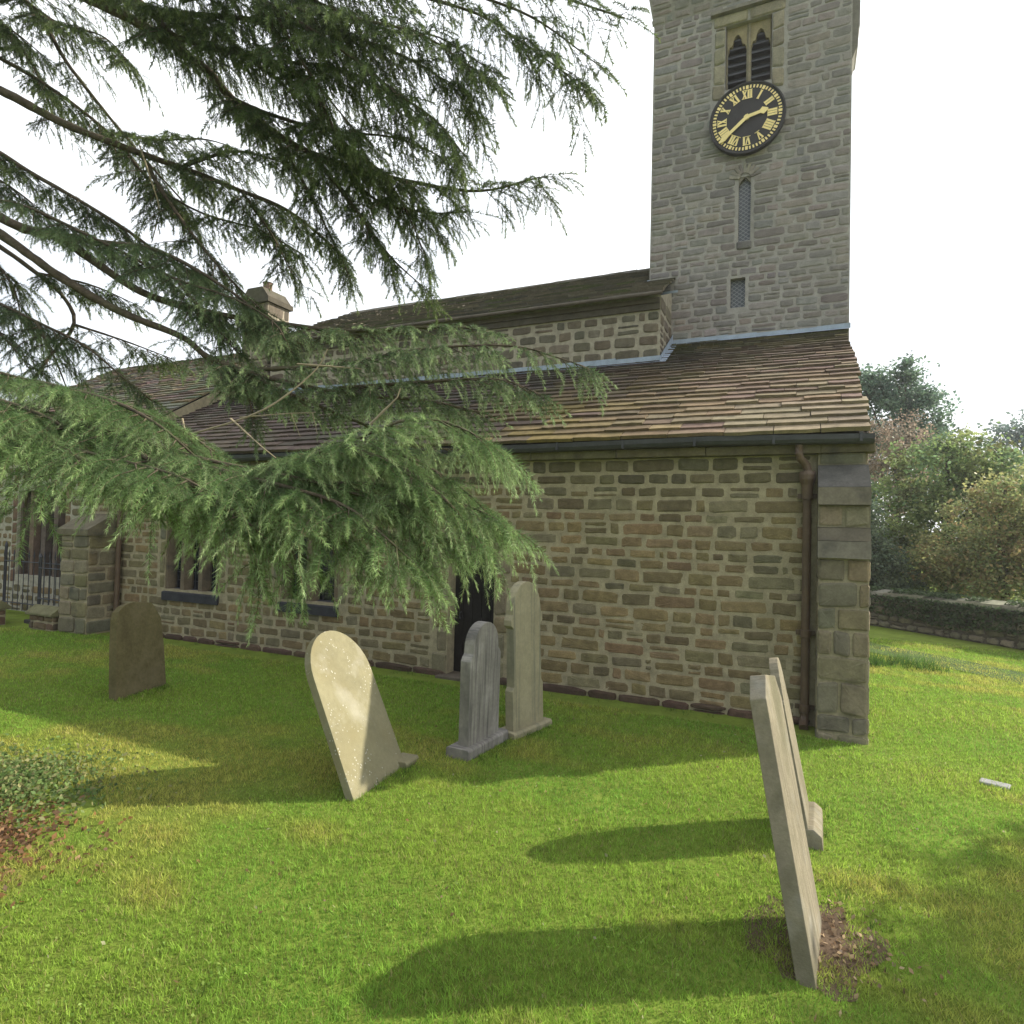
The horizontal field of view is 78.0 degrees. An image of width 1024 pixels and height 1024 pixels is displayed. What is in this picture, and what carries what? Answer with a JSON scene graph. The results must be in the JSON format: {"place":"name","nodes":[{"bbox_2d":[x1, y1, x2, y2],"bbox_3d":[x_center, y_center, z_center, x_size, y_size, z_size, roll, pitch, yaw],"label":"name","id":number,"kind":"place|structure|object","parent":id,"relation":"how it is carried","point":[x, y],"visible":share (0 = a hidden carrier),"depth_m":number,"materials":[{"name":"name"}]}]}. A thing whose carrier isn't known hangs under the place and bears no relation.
{"place":"outdoors","nodes":[
{"label":"outdoors","id":0,"kind":"place"},
{"bbox_2d":[0,540,1023,1023],"bbox_3d":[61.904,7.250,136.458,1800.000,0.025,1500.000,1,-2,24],"label":"lawn","id":1,"kind":"structure","parent":0,"point":[18,618],"depth_m":4.43,"materials":[{"name":"plant"}]},
{"bbox_2d":[0,600,11,624],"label":"wall","id":2,"kind":"structure","parent":1,"relation":"on","point":[4,606],"depth_m":13.63,"materials":[{"name":"stone"}]},
{"bbox_2d":[2,541,61,610],"bbox_3d":[-11.098,1.591,14.785,2.680,1.744,0.092,1,-2,24],"label":"iron railing","id":3,"kind":"object","parent":1,"relation":"on","point":[5,574],"visible":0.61,"depth_m":15.03,"materials":[{"name":"black metal"}]},
{"bbox_2d":[25,604,58,630],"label":"wall","id":4,"kind":"structure","parent":1,"relation":"on","point":[44,617],"depth_m":13.13,"materials":[{"name":"stone"}]},
{"bbox_2d":[37,554,59,605],"bbox_3d":[-9.758,1.678,13.383,0.880,1.564,0.092,1,-2,24],"label":"iron railing","id":5,"kind":"object","parent":4,"relation":"on","point":[40,568],"visible":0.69,"depth_m":13.46,"materials":[{"name":"black metal"}]},
{"bbox_2d":[0,732,198,840],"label":"ground ivy","id":6,"kind":"object","parent":1,"relation":"on","point":[18,777],"visible":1,"depth_m":5.61,"materials":[{"name":"green plant"}]},
{"bbox_2d":[0,780,199,912],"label":"fallen leaves","id":7,"kind":"object","parent":1,"relation":"on","point":[19,836],"visible":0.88,"depth_m":4.64,"materials":[{"name":"brown plant"}]},
{"bbox_2d":[109,602,165,700],"bbox_3d":[-5.136,1.980,8.628,0.377,1.488,0.966,1,-1,13],"label":"gravestone","id":8,"kind":"object","parent":1,"relation":"on","point":[136,655],"visible":0.77,"depth_m":8.58,"materials":[{"name":"brown stone"}]},
{"bbox_2d":[0,0,661,647],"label":"cedar tree","id":9,"kind":"object","parent":1,"relation":"on","point":[210,488],"visible":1,"depth_m":4.68,"materials":[{"name":"green plant"}]},
{"bbox_2d":[305,631,418,800],"bbox_3d":[-1.441,1.993,6.000,0.961,1.654,1.083,1,-2,24],"label":"gravestone","id":10,"kind":"object","parent":1,"relation":"on","point":[366,753],"visible":0.83,"depth_m":5.91,"materials":[{"name":"beige stone"}]},
{"bbox_2d":[0,0,875,744],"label":"church","id":11,"kind":"structure","parent":1,"relation":"on","point":[700,526],"depth_m":11.10,"materials":[{"name":"stone"}]},
{"bbox_2d":[19,491,66,576],"bbox_3d":[-11.490,0.525,15.645,2.130,2.100,0.180,1,-2,24],"label":"chancel window","id":12,"kind":"structure","parent":11,"relation":"in","point":[38,542],"depth_m":15.69,"materials":[{"name":"black glass"}]},
{"bbox_2d":[161,522,220,604],"bbox_3d":[-6.223,0.981,12.442,1.700,1.560,0.270,1,-2,24],"label":"window","id":13,"kind":"structure","parent":11,"relation":"in","point":[178,578],"depth_m":12.50,"materials":[{"name":"black glass"}]},
{"bbox_2d":[277,536,338,616],"bbox_3d":[-3.540,1.115,11.219,1.500,1.360,0.270,1,-2,24],"label":"window","id":14,"kind":"structure","parent":11,"relation":"in","point":[320,610],"depth_m":11.20,"materials":[{"name":"black glass"}]},
{"bbox_2d":[453,551,494,671],"bbox_3d":[-0.556,1.587,9.990,0.792,1.920,0.111,1,-2,24],"label":"door","id":15,"kind":"structure","parent":11,"relation":"in","point":[474,610],"depth_m":10.05,"materials":[{"name":"wood"}]},
{"bbox_2d":[731,279,744,307],"bbox_3d":[4.534,-4.353,12.687,0.280,0.590,0.015,1,-2,24],"label":"small window","id":16,"kind":"structure","parent":11,"relation":"in","point":[738,286],"depth_m":12.68,"materials":[{"name":"grey glass"}]},
{"bbox_2d":[738,176,750,241],"bbox_3d":[4.645,-6.023,12.631,0.232,1.291,0.095,1,-2,24],"label":"slit window","id":17,"kind":"structure","parent":11,"relation":"in","point":[744,183],"depth_m":12.66,"materials":[{"name":"grey glass"}]},
{"bbox_2d":[726,16,771,89],"bbox_3d":[4.792,-9.172,12.795,0.870,1.320,0.230,1,-2,24],"label":"belfry window","id":18,"kind":"structure","parent":11,"relation":"in","point":[749,46],"depth_m":12.79,"materials":[{"name":"stone"}]},
{"bbox_2d":[446,621,507,761],"bbox_3d":[-0.346,1.946,6.785,0.280,1.552,0.820,1,-2,29],"label":"gravestone","id":19,"kind":"object","parent":1,"relation":"on","point":[480,731],"visible":0.93,"depth_m":6.62,"materials":[{"name":"grey stone"}]},
{"bbox_2d":[0,640,969,1022],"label":"grass tufts","id":20,"kind":"object","parent":1,"relation":"on","point":[886,660],"visible":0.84,"depth_m":6.99,"materials":[{"name":"green plant"}]},
{"bbox_2d":[0,683,1022,1023],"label":"clover","id":21,"kind":"object","parent":1,"relation":"on","point":[462,881],"visible":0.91,"depth_m":3.79,"materials":[{"name":"green plant"}]},
{"bbox_2d":[3,697,1023,1023],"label":"scattered leaves","id":22,"kind":"object","parent":1,"relation":"on","point":[559,829],"visible":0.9,"depth_m":4.22,"materials":[{"name":"brown plant"}]},
{"bbox_2d":[501,581,551,739],"bbox_3d":[0.163,1.786,7.429,0.280,1.949,0.760,0,-2,37],"label":"gravestone","id":23,"kind":"object","parent":1,"relation":"on","point":[524,688],"visible":0.81,"depth_m":7.30,"materials":[{"name":"stone"}]},
{"bbox_2d":[750,675,821,989],"bbox_3d":[1.651,1.878,3.767,0.469,1.763,0.968,1,-2,24],"label":"gravestone","id":24,"kind":"object","parent":1,"relation":"on","point":[798,891],"visible":0.76,"depth_m":3.60,"materials":[{"name":"grey stone"}]},
{"bbox_2d":[769,657,823,850],"bbox_3d":[2.300,1.987,5.099,0.449,1.563,0.674,1,-2,24],"label":"gravestone","id":25,"kind":"object","parent":1,"relation":"on","point":[812,813],"visible":0.59,"depth_m":5.01,"materials":[{"name":"grey stone"}]},
{"bbox_2d":[739,894,890,1001],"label":"bare soil","id":26,"kind":"structure","parent":1,"relation":"on","point":[828,939],"depth_m":3.64,"materials":[{"name":"brown soil"}]},
{"bbox_2d":[758,879,925,1020],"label":"leaf crumbs","id":27,"kind":"object","parent":26,"relation":"on","point":[832,931],"visible":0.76,"depth_m":3.57,"materials":[{"name":"brown plant"}]},
{"bbox_2d":[869,490,932,590],"bbox_3d":[10.511,1.290,18.278,2.894,3.961,2.176,1,-2,24],"label":"hedge bush","id":28,"kind":"object","parent":1,"relation":"on","point":[879,569],"visible":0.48,"depth_m":17.85,"materials":[{"name":"green plant"}]},
{"bbox_2d":[867,408,939,525],"bbox_3d":[14.009,-0.143,23.377,3.273,7.253,2.817,1,-2,24],"label":"russet shrub","id":29,"kind":"object","parent":1,"relation":"on","point":[874,465],"visible":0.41,"depth_m":23.28,"materials":[{"name":"brown plant"}]},
{"bbox_2d":[858,350,980,533],"bbox_3d":[16.532,-1.575,26.671,5.600,10.405,4.264,1,-2,24],"label":"conifer tree","id":30,"kind":"object","parent":1,"relation":"on","point":[877,387],"visible":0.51,"depth_m":26.21,"materials":[{"name":"green plant"}]},
{"bbox_2d":[868,421,1023,598],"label":"broadleaf tree","id":31,"kind":"object","parent":1,"relation":"on","point":[957,466],"visible":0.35,"depth_m":19.67,"materials":[{"name":"green plant"}]},
{"bbox_2d":[869,586,1023,649],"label":"boundary wall","id":32,"kind":"structure","parent":1,"relation":"on","point":[985,620],"depth_m":14.93,"materials":[{"name":"stone"}]},
{"bbox_2d":[891,455,1023,601],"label":"autumn tree","id":33,"kind":"object","parent":1,"relation":"on","point":[993,562],"visible":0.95,"depth_m":16.47,"materials":[{"name":"green plant"}]},
{"bbox_2d":[955,409,1023,546],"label":"distant tree","id":34,"kind":"object","parent":1,"relation":"on","point":[1015,434],"visible":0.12,"depth_m":37.11,"materials":[{"name":"green plant"}]},
{"bbox_2d":[979,778,1010,789],"bbox_3d":[4.654,2.646,6.098,0.240,0.078,0.140,0,-2,44],"label":"flat marker","id":35,"kind":"object","parent":1,"relation":"on","point":[987,781],"visible":0.48,"depth_m":6.08,"materials":[{"name":"stone"}]},
{"bbox_2d":[0,0,1023,531],"label":"sky","id":36,"kind":"structure","parent":0,"point":[937,206],"materials":[{"name":"white"}]},
{"bbox_2d":[869,642,1023,683],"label":"path","id":37,"kind":"structure","parent":0,"point":[984,673],"depth_m":11.85,"materials":[{"name":"beige gravel"}]}
]}

